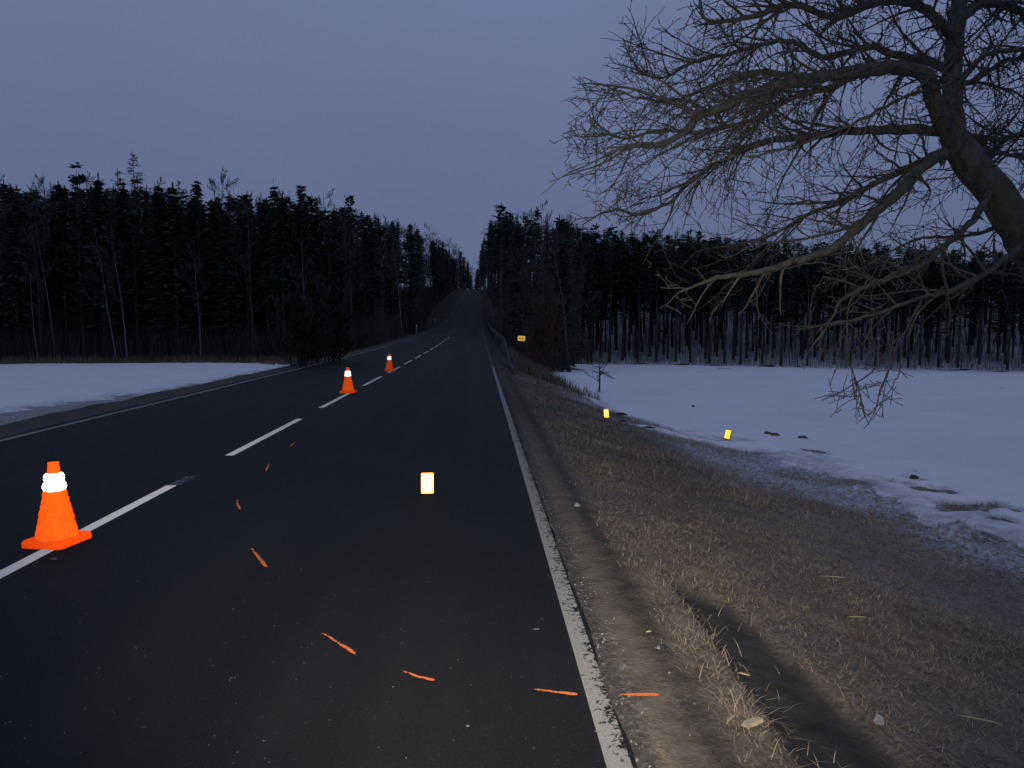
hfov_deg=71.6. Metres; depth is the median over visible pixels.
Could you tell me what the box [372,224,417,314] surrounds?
bare tree
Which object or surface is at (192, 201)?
spruce tree
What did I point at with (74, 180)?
pine tree
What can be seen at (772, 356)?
bare tree
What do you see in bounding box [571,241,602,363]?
bare tree
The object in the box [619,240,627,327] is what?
pine tree
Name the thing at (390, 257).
birch tree
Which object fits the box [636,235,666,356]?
pine tree
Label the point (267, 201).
spruce tree
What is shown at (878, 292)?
bare tree
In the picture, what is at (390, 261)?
bare tree
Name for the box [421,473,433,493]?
evidence marker
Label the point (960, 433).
snow field
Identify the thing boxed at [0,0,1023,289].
sky
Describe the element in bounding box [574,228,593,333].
pine tree
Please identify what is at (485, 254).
pine tree
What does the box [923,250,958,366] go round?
spruce tree
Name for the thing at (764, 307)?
spruce tree
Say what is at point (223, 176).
bare tree
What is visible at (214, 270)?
spruce tree
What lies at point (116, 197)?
pine tree
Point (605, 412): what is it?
evidence marker
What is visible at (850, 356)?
pine tree
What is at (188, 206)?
spruce tree
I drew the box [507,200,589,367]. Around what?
bare tree
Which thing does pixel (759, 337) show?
spruce tree
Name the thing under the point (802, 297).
bare tree
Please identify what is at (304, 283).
birch tree
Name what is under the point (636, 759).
verge gravel
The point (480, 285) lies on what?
spruce tree
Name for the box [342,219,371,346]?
bare tree
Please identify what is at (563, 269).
spruce tree
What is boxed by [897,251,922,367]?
pine tree
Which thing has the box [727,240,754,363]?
pine tree
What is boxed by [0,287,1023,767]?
ground
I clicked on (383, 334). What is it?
undergrowth
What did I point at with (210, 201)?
pine tree
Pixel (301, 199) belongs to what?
spruce tree
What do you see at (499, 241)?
bare tree
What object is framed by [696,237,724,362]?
spruce tree
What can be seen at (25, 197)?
pine tree
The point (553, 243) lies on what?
bare tree
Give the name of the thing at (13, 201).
spruce tree
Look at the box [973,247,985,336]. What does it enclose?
spruce tree
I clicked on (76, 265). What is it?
pine tree
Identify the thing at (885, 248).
pine tree
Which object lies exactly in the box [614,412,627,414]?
debris piece
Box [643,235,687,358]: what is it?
bare tree
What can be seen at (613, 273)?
pine tree
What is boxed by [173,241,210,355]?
birch tree
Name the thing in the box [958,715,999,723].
straw stalk
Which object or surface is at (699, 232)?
pine tree
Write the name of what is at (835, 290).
spruce tree
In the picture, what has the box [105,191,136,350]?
bare tree
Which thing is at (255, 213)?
bare tree
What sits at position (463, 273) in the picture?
spruce tree
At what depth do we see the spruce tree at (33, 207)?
92.47 m
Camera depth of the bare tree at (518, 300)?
79.36 m
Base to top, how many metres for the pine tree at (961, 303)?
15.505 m
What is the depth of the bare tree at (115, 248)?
106.35 m
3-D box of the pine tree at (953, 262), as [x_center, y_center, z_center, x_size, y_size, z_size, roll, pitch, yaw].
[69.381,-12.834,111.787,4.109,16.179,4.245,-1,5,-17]
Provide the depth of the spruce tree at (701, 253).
123.36 m
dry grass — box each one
[508,368,1017,543]
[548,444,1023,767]
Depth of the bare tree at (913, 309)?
113.35 m
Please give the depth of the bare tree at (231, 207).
96.98 m
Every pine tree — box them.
[0,176,61,337]
[0,185,36,342]
[0,186,76,351]
[1,185,41,314]
[21,193,43,326]
[30,202,49,321]
[30,210,75,341]
[55,162,95,351]
[55,174,99,348]
[57,204,101,357]
[108,177,126,330]
[130,175,151,323]
[171,193,224,352]
[206,190,239,257]
[220,187,244,337]
[221,213,269,347]
[231,195,254,315]
[232,190,255,254]
[270,197,297,313]
[278,201,312,302]
[279,217,314,313]
[287,185,316,339]
[303,194,334,304]
[304,206,338,297]
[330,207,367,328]
[334,194,365,351]
[336,206,360,306]
[365,227,400,332]
[392,233,423,334]
[399,233,425,335]
[428,248,447,304]
[447,254,453,285]
[479,238,485,287]
[484,202,517,334]
[484,233,487,288]
[487,223,494,285]
[497,217,516,338]
[499,218,519,341]
[503,211,517,315]
[514,228,551,360]
[519,218,539,352]
[532,210,548,324]
[542,218,575,368]
[544,214,565,266]
[550,223,578,288]
[571,229,594,350]
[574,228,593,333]
[578,226,591,346]
[586,226,608,352]
[590,222,609,349]
[595,223,623,361]
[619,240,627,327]
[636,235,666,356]
[644,228,657,298]
[646,229,669,360]
[663,238,690,361]
[680,247,703,362]
[682,227,699,345]
[690,230,702,338]
[691,233,705,341]
[719,247,749,358]
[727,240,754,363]
[728,254,744,346]
[729,246,751,355]
[740,244,755,339]
[749,247,768,360]
[764,244,775,343]
[793,254,814,341]
[801,242,829,356]
[807,247,826,337]
[812,259,829,350]
[813,246,834,360]
[816,241,833,340]
[816,258,841,353]
[826,252,849,350]
[828,250,850,346]
[831,251,858,358]
[838,251,868,365]
[852,253,876,360]
[857,248,875,347]
[869,241,884,341]
[872,243,896,360]
[875,255,896,350]
[896,251,915,358]
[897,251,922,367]
[909,245,937,364]
[909,251,927,343]
[947,254,958,292]
[949,263,974,367]
[952,259,966,346]
[954,261,976,355]
[966,245,1001,364]
[966,250,995,357]
[970,253,987,329]
[984,251,1000,332]
[1004,264,1023,357]
[1014,277,1023,362]
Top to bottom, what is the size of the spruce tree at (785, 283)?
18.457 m
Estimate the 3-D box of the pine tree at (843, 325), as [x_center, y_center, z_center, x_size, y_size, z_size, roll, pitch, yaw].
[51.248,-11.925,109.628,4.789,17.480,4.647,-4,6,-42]
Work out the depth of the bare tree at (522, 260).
77.54 m
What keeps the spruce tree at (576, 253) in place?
on the ground at (680, 731)
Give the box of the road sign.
[518,336,524,357]
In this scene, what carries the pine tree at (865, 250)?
on the ground at (680, 731)
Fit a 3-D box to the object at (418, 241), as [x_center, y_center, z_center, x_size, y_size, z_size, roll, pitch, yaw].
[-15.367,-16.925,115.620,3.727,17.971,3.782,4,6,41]
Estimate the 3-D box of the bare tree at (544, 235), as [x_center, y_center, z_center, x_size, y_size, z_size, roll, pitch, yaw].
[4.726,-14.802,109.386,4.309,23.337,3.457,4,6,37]
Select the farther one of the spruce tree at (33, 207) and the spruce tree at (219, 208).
the spruce tree at (219, 208)
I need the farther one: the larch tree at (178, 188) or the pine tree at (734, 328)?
the pine tree at (734, 328)
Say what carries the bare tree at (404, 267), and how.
on the ground at (680, 731)
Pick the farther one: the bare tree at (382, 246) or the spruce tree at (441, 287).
the spruce tree at (441, 287)
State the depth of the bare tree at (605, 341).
123.70 m
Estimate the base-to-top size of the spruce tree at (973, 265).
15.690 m
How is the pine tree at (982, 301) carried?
on the ground at (680, 731)
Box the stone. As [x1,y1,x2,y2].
[874,714,884,724]
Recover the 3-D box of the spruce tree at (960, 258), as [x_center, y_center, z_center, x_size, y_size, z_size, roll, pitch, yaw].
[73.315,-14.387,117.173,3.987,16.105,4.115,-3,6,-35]
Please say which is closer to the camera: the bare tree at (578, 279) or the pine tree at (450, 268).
the bare tree at (578, 279)
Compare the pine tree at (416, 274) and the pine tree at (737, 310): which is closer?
the pine tree at (416, 274)
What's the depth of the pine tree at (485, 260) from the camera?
380.33 m
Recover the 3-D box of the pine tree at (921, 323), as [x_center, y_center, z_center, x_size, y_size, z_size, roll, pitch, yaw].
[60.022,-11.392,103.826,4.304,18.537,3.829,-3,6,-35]
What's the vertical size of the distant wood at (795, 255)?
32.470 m
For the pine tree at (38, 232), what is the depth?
108.94 m
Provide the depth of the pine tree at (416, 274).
100.94 m
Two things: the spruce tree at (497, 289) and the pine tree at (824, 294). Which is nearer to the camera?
the pine tree at (824, 294)
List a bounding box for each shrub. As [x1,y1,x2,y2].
[257,291,335,366]
[293,282,368,362]
[517,291,577,371]
[567,320,590,366]
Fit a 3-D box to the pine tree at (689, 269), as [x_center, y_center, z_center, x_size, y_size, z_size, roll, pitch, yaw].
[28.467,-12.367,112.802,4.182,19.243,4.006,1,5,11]
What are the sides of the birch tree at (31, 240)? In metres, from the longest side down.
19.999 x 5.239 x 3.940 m
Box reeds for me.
[0,353,320,364]
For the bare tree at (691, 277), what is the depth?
120.54 m
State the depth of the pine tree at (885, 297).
108.98 m
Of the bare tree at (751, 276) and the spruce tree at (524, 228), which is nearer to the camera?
the spruce tree at (524, 228)
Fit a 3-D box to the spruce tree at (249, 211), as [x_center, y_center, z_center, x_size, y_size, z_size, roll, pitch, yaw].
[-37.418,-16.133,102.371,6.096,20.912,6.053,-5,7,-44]
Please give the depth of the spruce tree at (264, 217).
93.66 m
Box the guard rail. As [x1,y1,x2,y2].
[483,303,513,372]
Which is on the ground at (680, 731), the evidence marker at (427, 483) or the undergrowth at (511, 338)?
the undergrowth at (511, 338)
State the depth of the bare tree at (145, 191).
97.48 m
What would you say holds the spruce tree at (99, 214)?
on the ground at (680, 731)
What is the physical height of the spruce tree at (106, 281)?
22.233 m
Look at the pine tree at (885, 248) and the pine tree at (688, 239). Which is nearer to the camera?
the pine tree at (885, 248)
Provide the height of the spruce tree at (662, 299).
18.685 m
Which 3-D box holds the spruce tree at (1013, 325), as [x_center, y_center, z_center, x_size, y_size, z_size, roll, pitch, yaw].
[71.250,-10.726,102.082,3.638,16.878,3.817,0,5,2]
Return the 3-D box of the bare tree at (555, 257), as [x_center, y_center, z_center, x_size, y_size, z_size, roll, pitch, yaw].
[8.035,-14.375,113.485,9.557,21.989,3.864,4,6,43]
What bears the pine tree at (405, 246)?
on the ground at (680, 731)
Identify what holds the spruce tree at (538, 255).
on the ground at (680, 731)
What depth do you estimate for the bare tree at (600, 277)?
138.29 m
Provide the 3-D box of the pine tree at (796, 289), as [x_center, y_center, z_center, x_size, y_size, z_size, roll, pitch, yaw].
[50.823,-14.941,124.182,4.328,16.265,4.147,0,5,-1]
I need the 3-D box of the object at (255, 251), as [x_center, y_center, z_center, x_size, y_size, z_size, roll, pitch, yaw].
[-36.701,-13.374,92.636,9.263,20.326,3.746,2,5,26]
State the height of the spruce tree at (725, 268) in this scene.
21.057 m
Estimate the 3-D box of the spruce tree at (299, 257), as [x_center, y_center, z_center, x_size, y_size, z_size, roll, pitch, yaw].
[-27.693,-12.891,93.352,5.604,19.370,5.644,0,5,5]
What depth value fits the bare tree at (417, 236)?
113.32 m
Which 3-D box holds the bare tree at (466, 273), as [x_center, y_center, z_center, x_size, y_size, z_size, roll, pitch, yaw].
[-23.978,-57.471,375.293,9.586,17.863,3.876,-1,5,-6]
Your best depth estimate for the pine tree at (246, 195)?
107.13 m
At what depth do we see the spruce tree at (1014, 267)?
98.78 m
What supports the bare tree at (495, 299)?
on the ground at (680, 731)
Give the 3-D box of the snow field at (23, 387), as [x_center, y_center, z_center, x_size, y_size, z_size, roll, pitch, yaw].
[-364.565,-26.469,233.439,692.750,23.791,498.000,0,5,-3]
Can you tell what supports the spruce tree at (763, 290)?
on the ground at (680, 731)
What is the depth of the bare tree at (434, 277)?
160.06 m
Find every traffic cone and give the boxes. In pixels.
[21,461,91,549]
[339,367,356,392]
[385,354,393,370]
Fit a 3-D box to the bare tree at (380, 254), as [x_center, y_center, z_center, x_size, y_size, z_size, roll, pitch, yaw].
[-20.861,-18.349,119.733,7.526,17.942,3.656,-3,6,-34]
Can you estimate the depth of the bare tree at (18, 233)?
100.80 m
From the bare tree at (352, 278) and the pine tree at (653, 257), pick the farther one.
the pine tree at (653, 257)
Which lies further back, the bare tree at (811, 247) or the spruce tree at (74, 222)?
the bare tree at (811, 247)
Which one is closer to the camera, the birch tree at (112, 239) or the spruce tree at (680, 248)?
the birch tree at (112, 239)
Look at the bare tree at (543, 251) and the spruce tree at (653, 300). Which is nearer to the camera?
the bare tree at (543, 251)
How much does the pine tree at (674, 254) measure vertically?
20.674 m
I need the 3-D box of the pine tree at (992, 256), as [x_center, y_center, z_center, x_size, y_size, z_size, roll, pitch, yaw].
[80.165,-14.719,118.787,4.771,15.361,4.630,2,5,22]
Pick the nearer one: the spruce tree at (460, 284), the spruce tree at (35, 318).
the spruce tree at (35, 318)
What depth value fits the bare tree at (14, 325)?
97.56 m
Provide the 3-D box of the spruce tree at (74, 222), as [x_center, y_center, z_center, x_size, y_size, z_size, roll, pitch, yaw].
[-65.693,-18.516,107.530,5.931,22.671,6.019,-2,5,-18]
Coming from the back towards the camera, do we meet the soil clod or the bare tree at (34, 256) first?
the bare tree at (34, 256)
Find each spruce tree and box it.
[0,178,11,326]
[0,191,39,354]
[0,205,43,357]
[7,205,48,340]
[19,191,65,332]
[36,185,80,339]
[40,193,78,337]
[44,181,79,335]
[66,173,138,358]
[67,208,108,345]
[68,187,81,331]
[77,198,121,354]
[79,197,112,334]
[103,198,127,290]
[107,185,147,350]
[138,179,195,357]
[148,183,207,356]
[179,202,215,345]
[183,174,215,338]
[184,200,214,331]
[184,213,221,338]
[190,202,222,332]
[196,199,232,351]
[206,211,250,357]
[207,197,237,334]
[233,210,266,334]
[234,199,271,326]
[243,199,288,343]
[246,199,281,339]
[256,180,295,349]
[259,197,281,314]
[262,191,302,351]
[285,216,318,330]
[287,193,317,300]
[309,205,331,300]
[315,204,353,317]
[355,213,380,333]
[355,214,388,333]
[374,233,404,335]
[406,222,415,269]
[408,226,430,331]
[418,238,431,306]
[424,240,442,297]
[435,246,445,294]
[435,248,446,294]
[443,249,453,294]
[450,262,458,289]
[457,253,465,288]
[462,259,465,288]
[463,265,471,287]
[473,268,481,289]
[476,251,481,289]
[478,243,486,288]
[483,244,486,285]
[486,224,493,295]
[490,227,505,321]
[502,222,532,348]
[504,229,521,337]
[519,226,529,334]
[536,224,542,298]
[540,222,553,330]
[545,238,583,365]
[546,240,584,370]
[557,217,588,363]
[618,228,642,350]
[639,229,648,333]
[643,236,662,344]
[643,243,658,320]
[654,245,666,341]
[654,245,675,353]
[662,234,675,331]
[665,247,681,304]
[669,237,692,352]
[677,233,694,337]
[693,242,707,347]
[693,248,718,358]
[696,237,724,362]
[708,233,729,349]
[712,238,742,362]
[717,248,728,343]
[735,254,763,357]
[753,240,772,347]
[753,241,770,337]
[753,245,774,354]
[766,241,781,348]
[768,235,795,343]
[770,248,796,365]
[784,244,795,331]
[786,252,799,346]
[788,249,818,359]
[822,248,849,363]
[841,243,856,336]
[842,248,868,353]
[867,244,887,341]
[872,263,896,350]
[890,242,905,346]
[894,245,919,355]
[916,264,939,356]
[918,244,947,361]
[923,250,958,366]
[926,263,946,351]
[935,269,958,359]
[936,261,966,362]
[949,246,956,277]
[952,249,965,338]
[957,258,981,352]
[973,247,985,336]
[990,258,1023,363]
[990,262,1014,359]
[990,263,1018,352]
[994,262,1023,369]
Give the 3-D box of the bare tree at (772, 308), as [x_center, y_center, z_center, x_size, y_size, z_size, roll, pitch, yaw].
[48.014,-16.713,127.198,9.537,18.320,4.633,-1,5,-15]
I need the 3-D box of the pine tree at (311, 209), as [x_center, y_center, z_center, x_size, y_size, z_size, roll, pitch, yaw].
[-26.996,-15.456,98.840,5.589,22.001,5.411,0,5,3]
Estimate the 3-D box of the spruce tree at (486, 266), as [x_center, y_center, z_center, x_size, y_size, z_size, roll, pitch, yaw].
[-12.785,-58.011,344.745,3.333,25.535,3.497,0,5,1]
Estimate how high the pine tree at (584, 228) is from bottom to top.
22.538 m
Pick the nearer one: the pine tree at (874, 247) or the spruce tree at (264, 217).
the spruce tree at (264, 217)
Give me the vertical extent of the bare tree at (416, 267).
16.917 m
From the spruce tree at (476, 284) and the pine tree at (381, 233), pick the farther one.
the spruce tree at (476, 284)
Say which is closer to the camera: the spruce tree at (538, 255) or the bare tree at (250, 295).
the bare tree at (250, 295)
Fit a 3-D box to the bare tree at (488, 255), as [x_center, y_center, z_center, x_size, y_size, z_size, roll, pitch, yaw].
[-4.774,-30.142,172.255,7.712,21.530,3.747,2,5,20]
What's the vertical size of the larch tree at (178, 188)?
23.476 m
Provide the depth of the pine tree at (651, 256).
130.45 m
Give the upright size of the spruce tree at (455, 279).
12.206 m
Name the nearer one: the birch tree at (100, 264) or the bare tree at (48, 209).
the birch tree at (100, 264)
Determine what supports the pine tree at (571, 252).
on the ground at (680, 731)
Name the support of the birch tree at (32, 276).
on the ground at (680, 731)
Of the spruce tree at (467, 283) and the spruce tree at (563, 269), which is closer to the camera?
the spruce tree at (563, 269)
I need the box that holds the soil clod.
[909,474,918,478]
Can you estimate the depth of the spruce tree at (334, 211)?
98.52 m
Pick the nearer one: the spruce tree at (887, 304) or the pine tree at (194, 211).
the pine tree at (194, 211)
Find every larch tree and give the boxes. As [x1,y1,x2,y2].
[104,168,144,339]
[109,153,153,350]
[174,181,196,342]
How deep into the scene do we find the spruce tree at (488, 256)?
213.49 m
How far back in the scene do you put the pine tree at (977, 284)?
106.05 m
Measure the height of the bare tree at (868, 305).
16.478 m
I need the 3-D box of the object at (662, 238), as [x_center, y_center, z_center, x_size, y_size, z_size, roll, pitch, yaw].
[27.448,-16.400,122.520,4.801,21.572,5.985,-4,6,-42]
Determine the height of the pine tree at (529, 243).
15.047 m
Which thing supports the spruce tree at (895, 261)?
on the ground at (680, 731)
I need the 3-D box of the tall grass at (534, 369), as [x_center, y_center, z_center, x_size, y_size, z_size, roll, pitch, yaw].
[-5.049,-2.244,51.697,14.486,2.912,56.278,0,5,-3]
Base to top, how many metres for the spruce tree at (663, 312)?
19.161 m
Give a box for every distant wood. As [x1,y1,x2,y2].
[0,185,405,326]
[540,227,1022,334]
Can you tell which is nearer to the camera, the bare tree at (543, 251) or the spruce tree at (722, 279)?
the bare tree at (543, 251)
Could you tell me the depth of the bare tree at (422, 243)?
106.03 m
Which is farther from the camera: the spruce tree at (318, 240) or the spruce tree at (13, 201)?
the spruce tree at (318, 240)
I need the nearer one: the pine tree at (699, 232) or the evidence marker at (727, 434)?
the evidence marker at (727, 434)
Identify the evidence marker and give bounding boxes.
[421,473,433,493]
[603,409,608,417]
[724,429,730,438]
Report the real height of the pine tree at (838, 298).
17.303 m
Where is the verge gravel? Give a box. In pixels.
[522,438,745,767]
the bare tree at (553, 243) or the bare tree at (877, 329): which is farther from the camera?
the bare tree at (877, 329)
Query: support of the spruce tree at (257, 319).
on the ground at (680, 731)
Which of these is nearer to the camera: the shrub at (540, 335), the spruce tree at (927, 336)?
the shrub at (540, 335)
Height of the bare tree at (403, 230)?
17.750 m
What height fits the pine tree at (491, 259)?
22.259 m
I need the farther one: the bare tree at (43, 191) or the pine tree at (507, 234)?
the bare tree at (43, 191)
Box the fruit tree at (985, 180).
[540,0,1023,428]
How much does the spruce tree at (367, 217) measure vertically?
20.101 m
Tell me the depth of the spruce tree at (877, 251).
118.94 m
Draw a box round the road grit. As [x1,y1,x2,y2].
[0,443,573,761]
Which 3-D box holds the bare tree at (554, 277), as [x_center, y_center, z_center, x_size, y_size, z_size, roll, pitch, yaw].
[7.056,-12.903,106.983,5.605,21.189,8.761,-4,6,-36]
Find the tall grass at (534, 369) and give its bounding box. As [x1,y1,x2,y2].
[318,333,601,400]
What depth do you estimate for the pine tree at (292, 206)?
98.88 m
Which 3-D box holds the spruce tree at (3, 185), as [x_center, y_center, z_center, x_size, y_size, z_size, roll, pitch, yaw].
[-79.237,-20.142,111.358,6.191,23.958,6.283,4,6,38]
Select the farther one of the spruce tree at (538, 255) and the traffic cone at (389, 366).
the spruce tree at (538, 255)
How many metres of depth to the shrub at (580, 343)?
85.72 m
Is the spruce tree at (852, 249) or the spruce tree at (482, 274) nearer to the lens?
the spruce tree at (852, 249)
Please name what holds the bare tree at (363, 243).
on the ground at (680, 731)
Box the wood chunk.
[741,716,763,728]
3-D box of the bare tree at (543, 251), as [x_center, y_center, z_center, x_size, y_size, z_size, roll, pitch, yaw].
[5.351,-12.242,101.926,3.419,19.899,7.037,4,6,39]
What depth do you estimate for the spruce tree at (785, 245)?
114.31 m
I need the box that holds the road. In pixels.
[0,290,636,767]
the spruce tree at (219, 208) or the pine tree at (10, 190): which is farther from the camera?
the spruce tree at (219, 208)
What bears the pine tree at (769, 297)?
on the ground at (680, 731)
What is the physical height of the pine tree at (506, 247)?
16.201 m
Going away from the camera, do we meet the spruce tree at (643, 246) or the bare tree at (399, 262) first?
the bare tree at (399, 262)
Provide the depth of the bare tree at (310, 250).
106.42 m
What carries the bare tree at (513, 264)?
on the ground at (680, 731)
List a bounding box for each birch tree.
[14,207,58,355]
[21,270,42,355]
[78,228,125,362]
[84,220,139,362]
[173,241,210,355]
[285,238,320,307]
[376,234,410,337]
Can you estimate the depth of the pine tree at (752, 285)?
111.37 m
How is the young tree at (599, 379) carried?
on the ground at (680, 731)
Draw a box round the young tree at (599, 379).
[583,349,615,391]
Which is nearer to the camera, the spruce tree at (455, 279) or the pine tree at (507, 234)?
the pine tree at (507, 234)
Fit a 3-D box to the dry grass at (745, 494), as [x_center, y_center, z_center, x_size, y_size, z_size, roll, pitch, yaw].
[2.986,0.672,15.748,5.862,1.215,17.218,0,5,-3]
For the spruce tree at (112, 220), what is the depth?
110.22 m
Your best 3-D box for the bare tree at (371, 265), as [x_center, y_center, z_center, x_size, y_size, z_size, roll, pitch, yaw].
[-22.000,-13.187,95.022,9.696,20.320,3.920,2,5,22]
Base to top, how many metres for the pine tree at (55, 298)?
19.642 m
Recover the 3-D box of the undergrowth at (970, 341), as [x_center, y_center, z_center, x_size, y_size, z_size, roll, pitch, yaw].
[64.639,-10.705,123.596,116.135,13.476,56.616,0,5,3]
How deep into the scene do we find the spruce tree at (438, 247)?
192.38 m
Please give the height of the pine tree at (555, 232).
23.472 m
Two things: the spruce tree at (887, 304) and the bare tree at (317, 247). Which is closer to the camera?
the bare tree at (317, 247)
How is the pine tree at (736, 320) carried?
on the ground at (680, 731)
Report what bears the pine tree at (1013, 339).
on the ground at (680, 731)
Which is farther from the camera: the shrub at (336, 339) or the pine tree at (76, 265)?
the pine tree at (76, 265)
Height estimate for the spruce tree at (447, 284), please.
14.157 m
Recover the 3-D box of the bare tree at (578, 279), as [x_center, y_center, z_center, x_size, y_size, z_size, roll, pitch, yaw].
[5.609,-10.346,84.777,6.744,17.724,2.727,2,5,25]
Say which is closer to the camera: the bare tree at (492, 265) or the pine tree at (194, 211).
the pine tree at (194, 211)
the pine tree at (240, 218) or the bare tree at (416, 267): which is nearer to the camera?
the pine tree at (240, 218)
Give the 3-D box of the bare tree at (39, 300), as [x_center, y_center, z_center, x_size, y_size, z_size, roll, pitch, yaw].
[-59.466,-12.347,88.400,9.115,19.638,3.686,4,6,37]
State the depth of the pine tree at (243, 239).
90.62 m
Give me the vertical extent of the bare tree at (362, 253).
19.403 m
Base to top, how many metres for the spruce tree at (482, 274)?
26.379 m
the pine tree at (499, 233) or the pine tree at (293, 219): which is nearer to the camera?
the pine tree at (499, 233)
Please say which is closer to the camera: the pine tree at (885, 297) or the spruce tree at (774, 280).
the pine tree at (885, 297)
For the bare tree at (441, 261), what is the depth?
172.97 m
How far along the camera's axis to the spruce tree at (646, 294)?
133.47 m
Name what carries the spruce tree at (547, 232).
on the ground at (680, 731)
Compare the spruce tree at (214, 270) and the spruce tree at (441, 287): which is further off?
the spruce tree at (441, 287)
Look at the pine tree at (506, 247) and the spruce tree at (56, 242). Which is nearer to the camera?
the pine tree at (506, 247)
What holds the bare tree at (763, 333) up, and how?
on the ground at (680, 731)
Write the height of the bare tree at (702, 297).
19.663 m
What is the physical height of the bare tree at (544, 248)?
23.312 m
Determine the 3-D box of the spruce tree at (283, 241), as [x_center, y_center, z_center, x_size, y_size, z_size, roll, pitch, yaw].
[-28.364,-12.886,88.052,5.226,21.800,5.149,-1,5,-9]
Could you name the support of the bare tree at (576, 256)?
on the ground at (680, 731)
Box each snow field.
[0,316,303,412]
[553,295,1023,548]
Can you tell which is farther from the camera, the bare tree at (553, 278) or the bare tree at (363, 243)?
the bare tree at (363, 243)
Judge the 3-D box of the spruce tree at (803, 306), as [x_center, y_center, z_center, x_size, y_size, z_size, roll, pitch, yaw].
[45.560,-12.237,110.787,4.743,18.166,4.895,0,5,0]
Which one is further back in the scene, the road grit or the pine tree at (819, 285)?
the pine tree at (819, 285)
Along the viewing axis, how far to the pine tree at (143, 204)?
107.10 m
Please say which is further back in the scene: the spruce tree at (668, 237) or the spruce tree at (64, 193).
the spruce tree at (668, 237)
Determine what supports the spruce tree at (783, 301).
on the ground at (680, 731)
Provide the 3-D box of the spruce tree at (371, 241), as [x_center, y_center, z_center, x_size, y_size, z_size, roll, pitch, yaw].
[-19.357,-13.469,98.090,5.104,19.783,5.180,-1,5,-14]
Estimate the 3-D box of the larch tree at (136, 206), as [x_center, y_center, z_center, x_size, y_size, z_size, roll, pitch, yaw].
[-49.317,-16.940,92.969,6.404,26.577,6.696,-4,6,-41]
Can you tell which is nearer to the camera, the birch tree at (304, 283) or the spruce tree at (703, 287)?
the birch tree at (304, 283)
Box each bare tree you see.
[0,174,8,277]
[0,180,34,341]
[0,184,49,337]
[0,203,37,357]
[7,206,52,351]
[22,174,72,338]
[26,197,50,331]
[31,181,73,329]
[67,170,120,333]
[88,183,144,304]
[90,197,128,337]
[95,198,150,329]
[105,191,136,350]
[113,181,157,326]
[128,176,189,330]
[180,188,220,334]
[205,167,241,328]
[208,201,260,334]
[215,177,258,346]
[220,200,287,354]
[232,192,271,331]
[233,193,265,326]
[277,188,326,313]
[292,217,318,298]
[304,188,343,300]
[304,201,339,317]
[307,209,361,319]
[321,207,379,325]
[323,238,381,306]
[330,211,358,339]
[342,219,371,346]
[348,222,379,331]
[358,213,369,324]
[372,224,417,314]
[374,212,400,313]
[374,222,403,319]
[377,214,402,300]
[379,229,401,336]
[380,222,417,333]
[387,218,413,289]
[394,224,429,333]
[398,230,418,325]
[405,229,428,332]
[406,229,428,314]
[412,240,429,294]
[419,238,431,306]
[420,223,451,301]
[426,248,448,293]
[431,240,446,280]
[437,238,448,286]
[440,240,449,293]
[458,259,474,289]
[473,225,532,309]
[478,213,519,322]
[478,216,503,297]
[489,215,505,312]
[495,210,507,280]
[495,215,522,335]
[495,217,552,352]
[503,221,539,356]
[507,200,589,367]
[513,208,548,362]
[522,209,557,360]
[531,228,557,301]
[532,214,555,289]
[532,233,576,371]
[537,222,584,366]
[538,239,578,365]
[541,225,586,288]
[543,236,587,340]
[544,222,562,318]
[545,210,576,310]
[551,218,600,364]
[552,223,586,325]
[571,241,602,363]
[586,230,625,330]
[587,230,604,339]
[593,240,614,352]
[598,230,622,332]
[609,239,647,339]
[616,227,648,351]
[633,228,690,317]
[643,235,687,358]
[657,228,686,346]
[677,232,703,347]
[683,242,731,344]
[686,241,735,356]
[708,238,754,348]
[726,248,791,364]
[733,251,789,350]
[736,235,751,320]
[759,241,801,350]
[764,236,798,357]
[767,239,793,337]
[785,250,828,365]
[800,241,827,338]
[803,238,831,349]
[846,241,866,335]
[850,249,907,366]
[855,247,908,341]
[858,242,901,345]
[858,252,878,350]
[877,248,916,341]
[883,248,924,360]
[894,245,937,350]
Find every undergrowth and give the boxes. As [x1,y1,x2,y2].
[0,275,458,362]
[485,287,1023,372]
[556,295,1023,363]
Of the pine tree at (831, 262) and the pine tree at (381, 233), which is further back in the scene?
the pine tree at (831, 262)
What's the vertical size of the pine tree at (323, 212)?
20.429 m
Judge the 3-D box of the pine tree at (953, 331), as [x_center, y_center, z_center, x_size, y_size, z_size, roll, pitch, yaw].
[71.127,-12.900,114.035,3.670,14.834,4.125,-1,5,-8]
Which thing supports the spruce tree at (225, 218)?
on the ground at (680, 731)
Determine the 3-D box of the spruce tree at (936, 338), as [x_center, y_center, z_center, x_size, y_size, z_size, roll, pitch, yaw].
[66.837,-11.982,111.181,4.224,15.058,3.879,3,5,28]
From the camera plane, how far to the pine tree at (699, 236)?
127.03 m
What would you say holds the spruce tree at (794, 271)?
on the ground at (680, 731)
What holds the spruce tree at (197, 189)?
on the ground at (680, 731)
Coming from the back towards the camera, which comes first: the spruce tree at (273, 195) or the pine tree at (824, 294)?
the pine tree at (824, 294)
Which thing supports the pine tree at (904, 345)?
on the ground at (680, 731)
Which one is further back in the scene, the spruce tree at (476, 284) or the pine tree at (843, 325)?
the spruce tree at (476, 284)
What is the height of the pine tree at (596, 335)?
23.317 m
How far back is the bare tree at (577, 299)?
90.76 m

